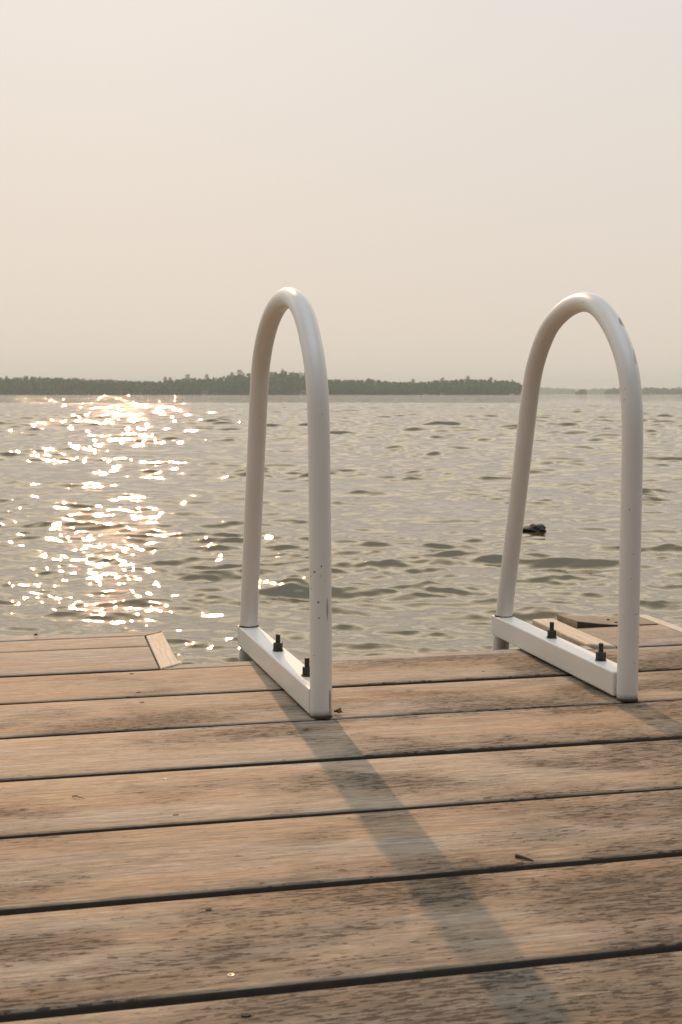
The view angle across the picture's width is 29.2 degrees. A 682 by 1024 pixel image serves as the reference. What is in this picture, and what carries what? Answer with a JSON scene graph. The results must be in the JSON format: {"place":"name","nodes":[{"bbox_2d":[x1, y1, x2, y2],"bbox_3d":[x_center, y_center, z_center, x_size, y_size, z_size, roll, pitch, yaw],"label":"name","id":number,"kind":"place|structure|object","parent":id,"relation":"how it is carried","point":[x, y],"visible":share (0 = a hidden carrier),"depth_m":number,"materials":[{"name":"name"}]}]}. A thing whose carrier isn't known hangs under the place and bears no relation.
{"place":"outdoors","nodes":[
{"label":"outdoors","id":0,"kind":"place"},
{"bbox_2d":[0,383,520,394],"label":"hill","id":1,"kind":"structure","parent":0,"point":[140,393],"depth_m":1203.34,"materials":[{"name":"green plant"}]},
{"bbox_2d":[0,371,521,394],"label":"forest","id":2,"kind":"object","parent":1,"relation":"on","point":[284,381],"visible":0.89,"depth_m":1204.94,"materials":[{"name":"green plant"}]},
{"bbox_2d":[300,390,305,394],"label":"lakeside cottage","id":3,"kind":"structure","parent":1,"relation":"on","point":[302,392],"depth_m":1190.35,"materials":[{"name":"grey"}]},
{"bbox_2d":[0,394,681,664],"bbox_3d":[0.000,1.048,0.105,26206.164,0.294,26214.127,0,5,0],"label":"water","id":4,"kind":"structure","parent":0,"point":[121,513],"depth_m":11.18,"materials":[{"name":"grey liquid"}]},
{"bbox_2d":[0,615,681,1023],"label":"wooden dock","id":5,"kind":"object","parent":4,"relation":"in","point":[238,843],"visible":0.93,"depth_m":1.77,"materials":[{"name":"brown wood"}]},
{"bbox_2d":[334,707,342,712],"bbox_3d":[-0.005,0.373,2.457,0.017,0.010,0.015,0,5,-2],"label":"dry leaf","id":6,"kind":"object","parent":5,"relation":"on","point":[338,710],"visible":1,"depth_m":2.46,"materials":[{"name":"brown plant"}]},
{"bbox_2d":[237,287,642,718],"bbox_3d":[0.149,0.432,2.953,0.683,1.816,0.967,-1,5,-14],"label":"dock ladder","id":7,"kind":"object","parent":5,"relation":"attached to","point":[307,687],"visible":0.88,"depth_m":2.59,"materials":[{"name":"white metal"}]},
{"bbox_2d":[523,524,545,531],"bbox_3d":[1.466,0.135,10.008,0.217,0.096,0.198,0,5,0],"label":"rock","id":8,"kind":"object","parent":4,"relation":"in","point":[536,528],"visible":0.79,"depth_m":9.94,"materials":[{"name":"grey stone"}]},
{"bbox_2d":[0,0,681,389],"label":"sky","id":9,"kind":"structure","parent":0,"point":[434,178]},
{"bbox_2d":[515,853,533,860],"bbox_3d":[0.237,0.447,1.691,0.026,0.006,0.006,4,7,39],"label":"twig","id":10,"kind":"object","parent":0,"point":[520,856],"visible":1,"depth_m":1.69,"materials":[{"name":"brown wood"}]},
{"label":"hill","id":11,"kind":"structure","parent":0,"visible":0},
{"bbox_2d":[604,387,681,393],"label":"forest","id":12,"kind":"object","parent":11,"relation":"on","point":[647,390],"visible":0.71,"depth_m":2249.94,"materials":[{"name":"green plant"}]},
{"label":"island","id":13,"kind":"structure","parent":0,"visible":0},
{"bbox_2d":[575,389,586,393],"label":"forest","id":14,"kind":"object","parent":13,"relation":"on","point":[581,391],"visible":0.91,"depth_m":2046.35,"materials":[{"name":"green plant"}]},
{"bbox_3d":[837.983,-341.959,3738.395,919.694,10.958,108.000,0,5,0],"label":"hill","id":15,"kind":"structure","parent":0,"visible":0},
{"bbox_2d":[515,387,617,393],"bbox_3d":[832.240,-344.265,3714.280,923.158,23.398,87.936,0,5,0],"label":"forest","id":16,"kind":"object","parent":15,"relation":"on","point":[546,390],"visible":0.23,"depth_m":3690.15,"materials":[{"name":"green plant"}]}
]}

